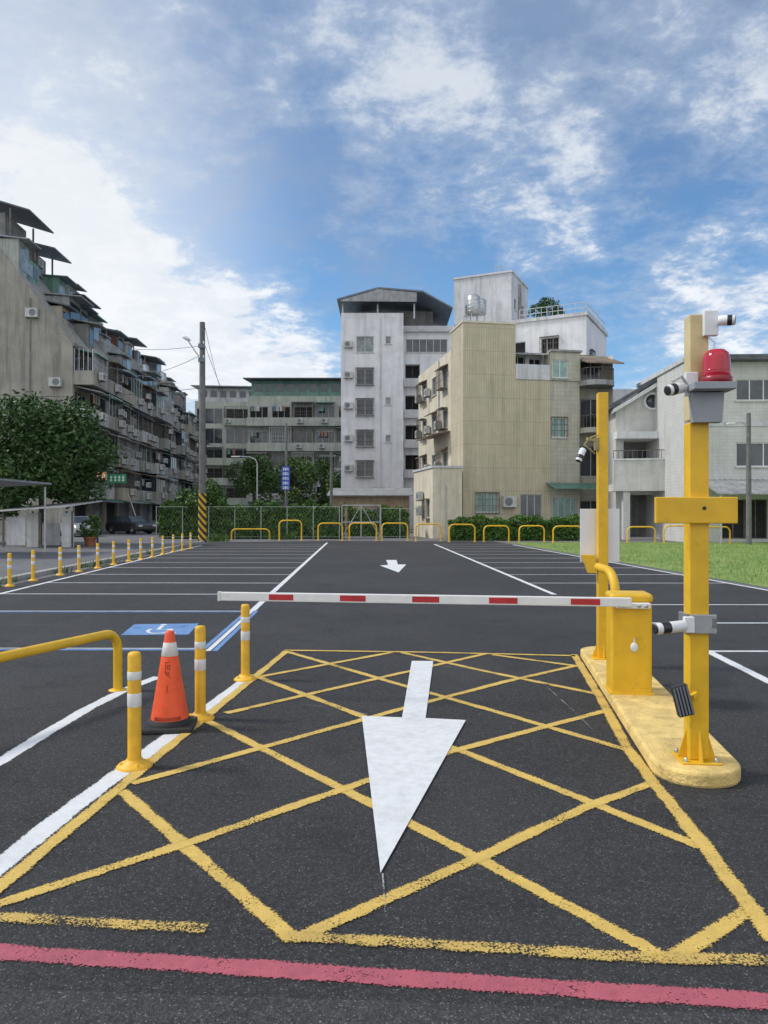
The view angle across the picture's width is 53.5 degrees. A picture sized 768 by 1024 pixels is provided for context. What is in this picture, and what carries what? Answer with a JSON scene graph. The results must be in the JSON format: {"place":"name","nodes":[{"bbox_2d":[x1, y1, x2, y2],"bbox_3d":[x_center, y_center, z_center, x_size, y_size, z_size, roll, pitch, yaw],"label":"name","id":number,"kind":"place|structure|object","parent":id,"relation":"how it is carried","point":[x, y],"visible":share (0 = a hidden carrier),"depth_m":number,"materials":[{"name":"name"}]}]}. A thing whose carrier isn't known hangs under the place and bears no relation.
{"place":"outdoors","nodes":[
{"label":"outdoors","id":0,"kind":"place"},
{"bbox_2d":[0,200,142,534],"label":"apartment building","id":1,"kind":"structure","parent":0,"point":[36,357],"depth_m":60.69,"materials":[{"name":"concrete"}]},
{"bbox_2d":[75,354,85,369],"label":"window","id":2,"kind":"structure","parent":1,"relation":"in","point":[78,360],"depth_m":62.06,"materials":[{"name":"glass"}]},
{"bbox_2d":[107,474,125,482],"bbox_3d":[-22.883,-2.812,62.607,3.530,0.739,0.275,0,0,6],"label":"shop sign","id":3,"kind":"object","parent":1,"relation":"attached to","point":[116,478],"visible":0.89,"depth_m":62.44,"materials":[{"name":"green plastic"}]},
{"bbox_2d":[76,292,168,522],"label":"apartment building","id":4,"kind":"structure","parent":0,"point":[147,409],"depth_m":77.50,"materials":[{"name":"grey paint"}]},
{"bbox_2d":[101,328,189,521],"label":"apartment building","id":5,"kind":"structure","parent":0,"point":[173,438],"depth_m":88.87,"materials":[{"name":"grey paint"}]},
{"bbox_2d":[141,354,210,494],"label":"apartment building","id":6,"kind":"structure","parent":0,"point":[190,420],"depth_m":100.92,"materials":[{"name":"grey paint"}]},
{"bbox_2d":[191,385,250,509],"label":"apartment building","id":7,"kind":"structure","parent":0,"point":[226,433],"depth_m":119.49,"materials":[{"name":"concrete"}]},
{"bbox_2d":[197,448,222,457],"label":"window","id":8,"kind":"structure","parent":7,"relation":"in","point":[218,453],"depth_m":119.45,"materials":[{"name":"glass"}]},
{"bbox_2d":[197,428,222,443],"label":"window","id":9,"kind":"structure","parent":7,"relation":"in","point":[213,435],"depth_m":119.45,"materials":[{"name":"glass"}]},
{"bbox_2d":[197,408,222,423],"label":"window","id":10,"kind":"structure","parent":7,"relation":"in","point":[213,416],"depth_m":119.42,"materials":[{"name":"glass"}]},
{"bbox_2d":[226,448,246,457],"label":"window","id":11,"kind":"structure","parent":7,"relation":"in","point":[238,451],"depth_m":119.80,"materials":[{"name":"glass"}]},
{"bbox_2d":[226,429,247,443],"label":"window","id":12,"kind":"structure","parent":7,"relation":"in","point":[233,436],"depth_m":119.80,"materials":[{"name":"glass"}]},
{"bbox_2d":[226,409,247,417],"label":"window","id":13,"kind":"structure","parent":7,"relation":"in","point":[231,412],"depth_m":119.77,"materials":[{"name":"glass"}]},
{"bbox_2d":[243,378,340,509],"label":"apartment building","id":14,"kind":"structure","parent":0,"point":[307,411],"depth_m":103.00,"materials":[{"name":"concrete"}]},
{"bbox_2d":[250,432,267,442],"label":"window","id":15,"kind":"structure","parent":14,"relation":"in","point":[262,437],"depth_m":103.13,"materials":[{"name":"glass"}]},
{"bbox_2d":[250,407,267,416],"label":"window","id":16,"kind":"structure","parent":14,"relation":"in","point":[263,411],"depth_m":103.13,"materials":[{"name":"glass"}]},
{"bbox_2d":[272,432,289,442],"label":"window","id":17,"kind":"structure","parent":14,"relation":"in","point":[276,439],"depth_m":103.13,"materials":[{"name":"glass"}]},
{"bbox_2d":[272,407,289,416],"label":"window","id":18,"kind":"structure","parent":14,"relation":"in","point":[286,413],"depth_m":103.13,"materials":[{"name":"glass"}]},
{"bbox_2d":[294,432,312,442],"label":"window","id":19,"kind":"structure","parent":14,"relation":"in","point":[296,439],"depth_m":103.13,"materials":[{"name":"glass"}]},
{"bbox_2d":[294,407,312,416],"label":"window","id":20,"kind":"structure","parent":14,"relation":"in","point":[296,414],"depth_m":103.13,"materials":[{"name":"glass"}]},
{"bbox_2d":[316,432,334,442],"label":"window","id":21,"kind":"structure","parent":14,"relation":"in","point":[330,438],"depth_m":103.13,"materials":[{"name":"glass"}]},
{"bbox_2d":[316,407,334,416],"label":"window","id":22,"kind":"structure","parent":14,"relation":"in","point":[328,411],"depth_m":103.13,"materials":[{"name":"glass"}]},
{"bbox_2d":[327,488,412,532],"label":"shed","id":23,"kind":"structure","parent":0,"point":[392,497],"depth_m":66.00,"materials":[{"name":"brown metal"}]},
{"bbox_2d":[0,541,767,1014],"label":"parking lot","id":24,"kind":"structure","parent":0,"point":[62,733],"depth_m":4.75,"materials":[{"name":"black asphalt"}]},
{"bbox_2d":[5,553,14,586],"bbox_3d":[-8.660,1.312,17.642,0.236,0.775,0.236,0,0,0],"label":"flexible bollard","id":25,"kind":"object","parent":24,"relation":"on","point":[9,568],"visible":1,"depth_m":17.60,"materials":[{"name":"yellow plastic"}]},
{"bbox_2d":[28,550,37,580],"bbox_3d":[-8.778,1.312,19.082,0.236,0.775,0.236,0,0,-40],"label":"flexible bollard","id":26,"kind":"object","parent":24,"relation":"on","point":[32,565],"visible":1,"depth_m":19.05,"materials":[{"name":"yellow plastic"}]},
{"bbox_2d":[56,547,64,575],"bbox_3d":[-8.821,1.312,20.778,0.236,0.775,0.236,0,0,10],"label":"flexible bollard","id":27,"kind":"object","parent":24,"relation":"on","point":[60,573],"visible":1,"depth_m":20.74,"materials":[{"name":"yellow plastic"}]},
{"bbox_2d":[0,630,126,691],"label":"guard rail","id":28,"kind":"object","parent":24,"relation":"on","point":[37,649],"visible":1,"depth_m":6.82,"materials":[{"name":"yellow metal"}]},
{"bbox_2d":[116,651,152,771],"bbox_3d":[-1.668,1.312,5.095,0.236,0.775,0.236,0,0,0],"label":"flexible bollard","id":29,"kind":"object","parent":24,"relation":"on","point":[135,760],"visible":1,"depth_m":5.06,"materials":[{"name":"yellow plastic"}]},
{"bbox_2d":[121,623,198,634],"bbox_3d":[-3.263,1.690,11.120,0.967,0.003,1.098,0,0,-6],"label":"accessible parking symbol","id":30,"kind":"object","parent":24,"relation":"on","point":[159,629],"visible":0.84,"depth_m":11.08,"materials":[{"name":"blue paint"}]},
{"bbox_2d":[141,630,196,734],"bbox_3d":[-1.694,1.315,6.032,0.400,0.770,0.400,0,0,-7],"label":"traffic cone","id":31,"kind":"object","parent":24,"relation":"on","point":[169,714],"visible":0.98,"depth_m":5.94,"materials":[{"name":"orange plastic"}]},
{"bbox_2d":[189,625,214,721],"bbox_3d":[-1.512,1.312,6.275,0.236,0.775,0.236,0,0,44],"label":"flexible bollard","id":32,"kind":"object","parent":24,"relation":"on","point":[201,714],"visible":0.92,"depth_m":6.24,"materials":[{"name":"yellow plastic"}]},
{"bbox_2d":[234,604,256,681],"bbox_3d":[-1.411,1.312,7.759,0.236,0.775,0.236,0,0,-19],"label":"flexible bollard","id":33,"kind":"object","parent":24,"relation":"on","point":[245,675],"visible":1,"depth_m":7.72,"materials":[{"name":"yellow plastic"}]},
{"bbox_2d":[0,650,767,966],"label":"box junction marking","id":34,"kind":"object","parent":24,"relation":"on","point":[680,954],"visible":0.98,"depth_m":3.84,"materials":[{"name":"yellow paint"}]},
{"bbox_2d":[0,943,767,1010],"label":"kerbside line","id":35,"kind":"object","parent":24,"relation":"on","point":[643,993],"visible":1,"depth_m":2.78,"materials":[{"name":"red paint"}]},
{"bbox_2d":[380,560,405,571],"bbox_3d":[0.298,1.692,24.622,0.864,0.001,5.756,0,0,0],"label":"direction arrow","id":36,"kind":"object","parent":24,"relation":"on","point":[393,565],"visible":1,"depth_m":24.59,"materials":[{"name":"white paint"}]},
{"bbox_2d":[362,661,465,871],"bbox_3d":[0.241,1.686,6.137,0.851,0.001,5.122,0,0,0],"label":"direction arrow","id":37,"kind":"object","parent":24,"relation":"on","point":[407,752],"visible":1,"depth_m":5.33,"materials":[{"name":"white paint"}]},
{"bbox_2d":[580,646,740,788],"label":"traffic island","id":38,"kind":"structure","parent":24,"relation":"on","point":[653,726],"depth_m":5.51,"materials":[{"name":"yellow paint"}]},
{"bbox_2d":[218,590,653,695],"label":"barrier gate","id":39,"kind":"structure","parent":38,"relation":"on","point":[628,642],"depth_m":6.72,"materials":[{"name":"yellow metal"}]},
{"bbox_2d":[594,563,619,589],"bbox_3d":[2.290,1.063,7.757,0.180,1.074,0.591,0,0,0],"label":"guard tube","id":40,"kind":"object","parent":39,"relation":"attached to","point":[609,572],"visible":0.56,"depth_m":7.61,"materials":[{"name":"yellow metal"}]},
{"bbox_2d":[614,615,648,688],"label":"door panel","id":41,"kind":"structure","parent":39,"relation":"in","point":[631,669],"depth_m":6.71,"materials":[{"name":"yellow metal"}]},
{"bbox_2d":[576,392,618,659],"bbox_3d":[2.350,0.138,8.393,0.512,2.924,0.294,0,0,5],"label":"camera post","id":42,"kind":"object","parent":38,"relation":"on","point":[599,533],"visible":0.91,"depth_m":8.37,"materials":[{"name":"yellow metal"}]},
{"bbox_2d":[652,310,737,765],"bbox_3d":[1.977,0.154,4.904,0.552,2.892,0.369,0,0,4],"label":"camera pole","id":43,"kind":"object","parent":38,"relation":"on","point":[706,384],"visible":1,"depth_m":4.89,"materials":[{"name":"yellow metal"}]},
{"bbox_2d":[0,989,767,1023],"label":"road","id":44,"kind":"structure","parent":0,"point":[21,1006],"depth_m":2.59,"materials":[{"name":"grey asphalt"}]},
{"bbox_2d":[0,529,767,590],"bbox_3d":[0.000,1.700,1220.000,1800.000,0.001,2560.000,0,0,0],"label":"ground","id":45,"kind":"structure","parent":0,"point":[21,559],"depth_m":35.54,"materials":[{"name":"concrete"}]},
{"bbox_2d":[0,432,33,520],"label":"tree","id":46,"kind":"object","parent":45,"relation":"on","point":[11,513],"visible":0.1,"depth_m":42.79,"materials":[{"name":"green plant"}]},
{"bbox_2d":[0,478,51,551],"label":"carport","id":47,"kind":"object","parent":45,"relation":"on","point":[7,482],"visible":0.96,"depth_m":32.70,"materials":[{"name":"metal"}]},
{"bbox_2d":[0,501,101,547],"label":"board shelter","id":48,"kind":"object","parent":45,"relation":"on","point":[15,530],"visible":0.88,"depth_m":38.02,"materials":[{"name":"white metal"}]},
{"bbox_2d":[0,389,127,545],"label":"tree","id":49,"kind":"object","parent":45,"relation":"on","point":[57,439],"visible":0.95,"depth_m":38.37,"materials":[{"name":"green plant"}]},
{"bbox_2d":[59,516,99,535],"bbox_3d":[-22.300,0.970,55.500,1.830,1.460,4.430,0,0,-40],"label":"parked car","id":50,"kind":"object","parent":45,"relation":"on","point":[78,520],"visible":0.27,"depth_m":54.64,"materials":[{"name":"silver metal"}]},
{"bbox_2d":[75,512,101,545],"bbox_3d":[-15.036,0.829,39.026,1.223,1.741,1.219,0,0,21],"label":"potted plant","id":51,"kind":"object","parent":45,"relation":"on","point":[90,538],"visible":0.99,"depth_m":38.84,"materials":[{"name":"green plant"}]},
{"bbox_2d":[0,540,208,583],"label":"kerb","id":52,"kind":"structure","parent":45,"relation":"on","point":[37,573],"depth_m":23.56,"materials":[{"name":"concrete"}]},
{"bbox_2d":[105,516,155,533],"bbox_3d":[-20.600,0.970,62.000,4.430,1.460,1.830,0,0,35],"label":"parked car","id":53,"kind":"object","parent":45,"relation":"on","point":[131,524],"visible":0.98,"depth_m":61.29,"materials":[{"name":"black paint"}]},
{"bbox_2d":[0,531,297,586],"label":"weeds","id":54,"kind":"object","parent":45,"relation":"on","point":[224,539],"visible":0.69,"depth_m":44.99,"materials":[{"name":"green plant"}]},
{"bbox_2d":[182,322,206,542],"bbox_3d":[-10.861,-4.625,43.670,1.368,12.650,0.531,0,0,-13],"label":"utility pole","id":55,"kind":"object","parent":45,"relation":"on","point":[202,527],"visible":0.95,"depth_m":43.64,"materials":[{"name":"concrete"}]},
{"bbox_2d":[173,477,227,515],"bbox_3d":[-12.267,-0.360,50.948,3.427,4.132,3.355,0,0,-42],"label":"tree","id":56,"kind":"object","parent":45,"relation":"on","point":[190,498],"visible":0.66,"depth_m":50.45,"materials":[{"name":"green plant"}]},
{"bbox_2d":[156,506,339,538],"bbox_3d":[-8.850,0.625,49.604,11.960,2.150,0.068,0,0,0],"label":"chain link fence","id":57,"kind":"object","parent":45,"relation":"on","point":[250,521],"visible":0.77,"depth_m":49.63,"materials":[{"name":"grey metal"}]},
{"bbox_2d":[341,505,380,537],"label":"gate","id":58,"kind":"structure","parent":57,"relation":"attached to","point":[360,516],"depth_m":49.77,"materials":[{"name":"metal"}]},
{"bbox_2d":[158,498,345,538],"bbox_3d":[-8.706,0.368,50.504,12.439,2.855,1.240,0,0,0],"label":"hedge","id":59,"kind":"object","parent":45,"relation":"on","point":[219,518],"visible":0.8,"depth_m":50.17,"materials":[{"name":"green plant"}]},
{"bbox_2d":[224,453,281,502],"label":"tree","id":60,"kind":"object","parent":45,"relation":"on","point":[267,477],"visible":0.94,"depth_m":76.82,"materials":[{"name":"green plant"}]},
{"bbox_2d":[282,423,289,507],"bbox_3d":[-6.686,-2.223,51.968,0.560,7.846,0.269,0,0,0],"label":"sign post","id":61,"kind":"object","parent":45,"relation":"on","point":[286,477],"visible":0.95,"depth_m":51.84,"materials":[{"name":"metal"}]},
{"bbox_2d":[274,456,318,506],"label":"tree","id":62,"kind":"object","parent":45,"relation":"on","point":[295,492],"visible":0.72,"depth_m":81.59,"materials":[{"name":"green plant"}]},
{"bbox_2d":[310,457,340,509],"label":"tree","id":63,"kind":"object","parent":45,"relation":"on","point":[323,465],"visible":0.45,"depth_m":83.20,"materials":[{"name":"green plant"}]},
{"bbox_2d":[320,452,335,505],"bbox_3d":[-4.396,-1.550,60.000,1.300,6.500,0.274,0,0,0],"label":"utility pole","id":64,"kind":"object","parent":45,"relation":"on","point":[331,455],"visible":0.68,"depth_m":59.91,"materials":[{"name":"concrete"}]},
{"bbox_2d":[325,470,336,500],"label":"tree","id":65,"kind":"object","parent":45,"relation":"on","point":[328,481],"visible":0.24,"depth_m":71.53,"materials":[{"name":"green plant"}]},
{"bbox_2d":[346,504,409,537],"bbox_3d":[-0.397,0.562,52.411,4.439,2.435,1.247,0,0,0],"label":"hedge","id":66,"kind":"object","parent":45,"relation":"on","point":[388,529],"visible":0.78,"depth_m":52.06,"materials":[{"name":"green plant"}]},
{"bbox_2d":[381,508,418,538],"bbox_3d":[1.050,0.675,50.204,2.560,2.050,0.068,0,0,0],"label":"chain link fence","id":67,"kind":"object","parent":45,"relation":"on","point":[399,536],"visible":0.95,"depth_m":50.20,"materials":[{"name":"grey metal"}]},
{"bbox_2d":[413,465,462,538],"bbox_3d":[3.525,-0.725,53.647,2.500,4.850,6.095,0,0,-10],"label":"annex","id":68,"kind":"object","parent":45,"relation":"on","point":[438,494],"visible":0.95,"depth_m":50.86,"materials":[{"name":"concrete"}]},
{"bbox_2d":[447,513,579,540],"bbox_3d":[8.005,0.876,47.210,8.187,1.779,1.387,0,0,0],"label":"hedge","id":69,"kind":"object","parent":45,"relation":"on","point":[464,532],"visible":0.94,"depth_m":46.79,"materials":[{"name":"green plant"}]},
{"bbox_2d":[415,320,623,536],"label":"apartment building","id":70,"kind":"structure","parent":45,"relation":"on","point":[506,425],"depth_m":52.97,"materials":[{"name":"beige tile"}]},
{"bbox_2d":[415,379,426,403],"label":"window","id":71,"kind":"structure","parent":70,"relation":"in","point":[423,382],"depth_m":63.84,"materials":[{"name":"metal"}]},
{"bbox_2d":[434,447,447,465],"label":"window","id":72,"kind":"structure","parent":70,"relation":"in","point":[439,457],"depth_m":56.67,"materials":[{"name":"glass"}]},
{"bbox_2d":[434,364,447,390],"bbox_3d":[4.336,-10.094,56.840,0.788,1.768,1.840,0,0,-10],"label":"window","id":73,"kind":"structure","parent":70,"relation":"in","point":[440,388],"depth_m":56.67,"materials":[{"name":"metal"}]},
{"bbox_2d":[436,407,447,430],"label":"window","id":74,"kind":"structure","parent":70,"relation":"in","point":[440,409],"depth_m":56.67,"materials":[{"name":"glass"}]},
{"bbox_2d":[466,294,479,320],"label":"water tank","id":75,"kind":"object","parent":70,"relation":"on","point":[473,304],"visible":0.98,"depth_m":67.53,"materials":[{"name":"metal"}]},
{"bbox_2d":[476,298,486,320],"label":"water tank","id":76,"kind":"object","parent":70,"relation":"on","point":[483,306],"visible":0.32,"depth_m":68.74,"materials":[{"name":"metal"}]},
{"bbox_2d":[475,492,499,513],"bbox_3d":[7.062,-0.697,52.324,1.760,1.475,0.305,0,0,-10],"label":"window","id":77,"kind":"structure","parent":70,"relation":"in","point":[485,502],"depth_m":52.35,"materials":[{"name":"glass"}]},
{"bbox_2d":[520,494,541,521],"bbox_3d":[10.184,-0.250,53.028,1.600,2.100,0.100,0,0,-10],"label":"window","id":78,"kind":"structure","parent":70,"relation":"in","point":[530,504],"depth_m":53.03,"materials":[{"name":"glass"}]},
{"bbox_2d":[551,416,567,438],"bbox_3d":[12.253,-5.973,53.377,1.260,1.525,0.270,0,0,-10],"label":"window","id":79,"kind":"structure","parent":70,"relation":"in","point":[558,425],"depth_m":53.41,"materials":[{"name":"white glass"}]},
{"bbox_2d":[551,360,569,378],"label":"window","id":80,"kind":"structure","parent":70,"relation":"in","point":[559,367],"depth_m":53.36,"materials":[{"name":"white glass"}]},
{"bbox_2d":[553,497,575,520],"bbox_3d":[12.638,0.050,53.534,1.800,2.300,0.100,0,0,-10],"label":"window","id":81,"kind":"structure","parent":70,"relation":"in","point":[562,506],"depth_m":53.51,"materials":[{"name":"glass"}]},
{"bbox_2d":[580,398,595,427],"bbox_3d":[14.817,-7.100,54.710,1.700,2.200,0.100,0,0,-10],"label":"window","id":82,"kind":"structure","parent":70,"relation":"in","point":[587,406],"depth_m":54.66,"materials":[{"name":"glass"}]},
{"bbox_2d":[580,446,595,476],"bbox_3d":[14.817,-3.700,54.710,1.700,2.200,0.100,0,0,-10],"label":"window","id":83,"kind":"structure","parent":70,"relation":"in","point":[588,464],"depth_m":54.66,"materials":[{"name":"glass"}]},
{"bbox_2d":[580,500,595,508],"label":"window","id":84,"kind":"structure","parent":70,"relation":"in","point":[584,504],"depth_m":54.66,"materials":[{"name":"glass"}]},
{"bbox_2d":[580,361,601,380],"bbox_3d":[14.817,-10.060,54.710,1.700,1.600,0.100,0,0,-10],"label":"window","id":85,"kind":"structure","parent":70,"relation":"in","point":[583,364],"depth_m":54.69,"materials":[{"name":"metal"}]},
{"bbox_2d":[592,377,664,539],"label":"house","id":86,"kind":"structure","parent":45,"relation":"on","point":[636,476],"depth_m":49.87,"materials":[{"name":"white paint"}]},
{"bbox_2d":[643,392,654,410],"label":"round window","id":87,"kind":"structure","parent":86,"relation":"in","point":[649,399],"depth_m":49.84,"materials":[{"name":"white glass"}]},
{"bbox_2d":[637,354,767,543],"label":"house","id":88,"kind":"structure","parent":45,"relation":"on","point":[727,449],"depth_m":44.47,"materials":[{"name":"white paint"}]},
{"bbox_2d":[722,499,766,538],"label":"window","id":89,"kind":"structure","parent":88,"relation":"in","point":[759,506],"depth_m":44.48,"materials":[{"name":"black glass"}]},
{"bbox_2d":[735,379,767,401],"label":"window","id":90,"kind":"structure","parent":88,"relation":"in","point":[747,390],"depth_m":44.48,"materials":[{"name":"white glass"}]},
{"bbox_2d":[735,443,767,467],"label":"window","id":91,"kind":"structure","parent":88,"relation":"in","point":[759,451],"depth_m":44.48,"materials":[{"name":"grey glass"}]},
{"bbox_2d":[0,0,767,413],"label":"sky","id":92,"kind":"structure","parent":0,"point":[243,169],"materials":[{"name":"blue"}]},
{"bbox_2d":[337,287,453,528],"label":"apartment building","id":93,"kind":"structure","parent":0,"point":[395,343],"depth_m":77.00,"materials":[{"name":"concrete"}]},
{"bbox_2d":[355,337,373,352],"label":"window","id":94,"kind":"structure","parent":93,"relation":"in","point":[363,344],"depth_m":77.12,"materials":[{"name":"glass"}]},
{"bbox_2d":[355,367,373,385],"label":"window","id":95,"kind":"structure","parent":93,"relation":"in","point":[364,377],"depth_m":77.12,"materials":[{"name":"glass"}]},
{"bbox_2d":[355,398,373,415],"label":"window","id":96,"kind":"structure","parent":93,"relation":"in","point":[363,407],"depth_m":77.12,"materials":[{"name":"glass"}]},
{"bbox_2d":[355,429,373,446],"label":"window","id":97,"kind":"structure","parent":93,"relation":"in","point":[363,438],"depth_m":77.12,"materials":[{"name":"glass"}]},
{"bbox_2d":[355,460,373,477],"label":"window","id":98,"kind":"structure","parent":93,"relation":"in","point":[364,468],"depth_m":77.12,"materials":[{"name":"glass"}]},
{"bbox_2d":[405,366,418,377],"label":"window","id":99,"kind":"structure","parent":93,"relation":"in","point":[410,371],"depth_m":79.83,"materials":[{"name":"black glass"}]},
{"bbox_2d":[405,397,418,408],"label":"window","id":100,"kind":"structure","parent":93,"relation":"in","point":[409,401],"depth_m":79.83,"materials":[{"name":"black glass"}]},
{"bbox_2d":[405,426,418,438],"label":"window","id":101,"kind":"structure","parent":93,"relation":"in","point":[409,430],"depth_m":79.83,"materials":[{"name":"black glass"}]},
{"bbox_2d":[405,455,418,468],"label":"window","id":102,"kind":"structure","parent":93,"relation":"in","point":[410,461],"depth_m":79.83,"materials":[{"name":"black glass"}]},
{"bbox_2d":[405,339,447,352],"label":"window","id":103,"kind":"structure","parent":93,"relation":"in","point":[412,345],"depth_m":79.18,"materials":[{"name":"glass"}]},
{"bbox_2d":[453,267,528,327],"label":"apartment building","id":104,"kind":"structure","parent":0,"point":[504,294],"depth_m":79.14,"materials":[{"name":"concrete"}]},
{"bbox_2d":[501,301,607,355],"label":"apartment building","id":105,"kind":"structure","parent":0,"point":[586,332],"depth_m":67.52,"materials":[{"name":"concrete"}]},
{"bbox_2d":[527,296,564,317],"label":"shrub","id":106,"kind":"object","parent":105,"relation":"on","point":[544,303],"visible":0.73,"depth_m":72.21,"materials":[{"name":"green plant"}]},
{"bbox_2d":[539,335,558,352],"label":"window","id":107,"kind":"structure","parent":105,"relation":"in","point":[547,343],"depth_m":67.43,"materials":[{"name":"metal"}]},
{"bbox_2d":[613,389,636,407],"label":"apartment building","id":108,"kind":"structure","parent":0,"point":[618,394],"depth_m":72.00,"materials":[{"name":"concrete"}]},
{"bbox_2d":[510,541,767,586],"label":"lawn","id":109,"kind":"structure","parent":0,"point":[728,549],"depth_m":29.68,"materials":[{"name":"plant"}]},
{"bbox_2d":[727,413,751,544],"bbox_3d":[19.080,-1.834,40.969,1.364,7.067,0.302,0,0,-3],"label":"utility pole","id":110,"kind":"object","parent":109,"relation":"on","point":[748,488],"visible":0.98,"depth_m":40.90,"materials":[{"name":"concrete"}]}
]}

